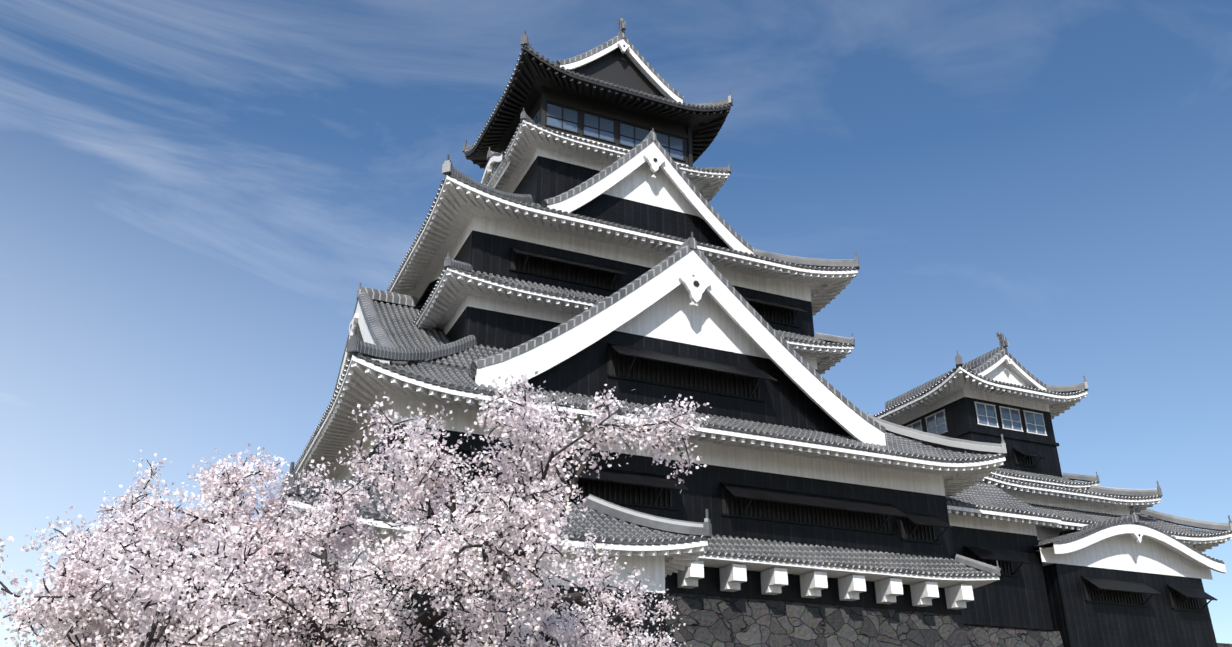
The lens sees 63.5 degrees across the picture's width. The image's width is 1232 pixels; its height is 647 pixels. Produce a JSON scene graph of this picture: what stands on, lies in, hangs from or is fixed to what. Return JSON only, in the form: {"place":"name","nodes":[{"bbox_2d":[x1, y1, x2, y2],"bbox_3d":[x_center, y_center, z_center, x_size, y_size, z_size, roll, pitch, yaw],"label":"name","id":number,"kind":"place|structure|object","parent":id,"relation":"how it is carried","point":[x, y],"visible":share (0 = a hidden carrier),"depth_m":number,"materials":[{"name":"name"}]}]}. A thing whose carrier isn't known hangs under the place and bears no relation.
{"place":"outdoors","nodes":[
{"label":"outdoors","id":0,"kind":"place"},
{"bbox_2d":[0,0,1231,646],"label":"sky","id":1,"kind":"structure","parent":0,"point":[198,198],"materials":[{"name":"blue"}]},
{"label":"ground","id":2,"kind":"structure","parent":0,"visible":0},
{"bbox_2d":[0,371,711,646],"bbox_3d":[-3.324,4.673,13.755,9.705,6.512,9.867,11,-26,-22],"label":"cherry blossom tree","id":3,"kind":"object","parent":2,"relation":"on","point":[147,583],"visible":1,"depth_m":11.65,"materials":[{"name":"pink plant"}]},
{"bbox_2d":[259,462,711,646],"bbox_3d":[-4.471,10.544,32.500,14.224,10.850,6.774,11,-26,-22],"label":"entrance annex","id":4,"kind":"object","parent":2,"relation":"on","point":[656,554],"visible":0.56,"depth_m":32.92,"materials":[{"name":"white paint"}]},
{"bbox_2d":[665,592,1231,646],"bbox_3d":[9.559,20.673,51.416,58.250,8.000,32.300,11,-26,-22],"label":"stone wall","id":5,"kind":"structure","parent":2,"relation":"on","point":[714,621],"depth_m":40.42,"materials":[{"name":"grey stone"}]},
{"bbox_2d":[262,18,1006,614],"bbox_3d":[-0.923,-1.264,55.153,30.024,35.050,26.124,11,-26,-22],"label":"castle keep","id":6,"kind":"structure","parent":5,"relation":"on","point":[584,240],"depth_m":44.00,"materials":[{"name":"white paint"}]},
{"bbox_2d":[867,332,1231,646],"bbox_3d":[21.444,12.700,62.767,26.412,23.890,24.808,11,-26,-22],"label":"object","id":7,"kind":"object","parent":5,"relation":"on","point":[1089,562],"visible":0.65,"depth_m":52.30,"materials":[{"name":"white paint"}]}
]}

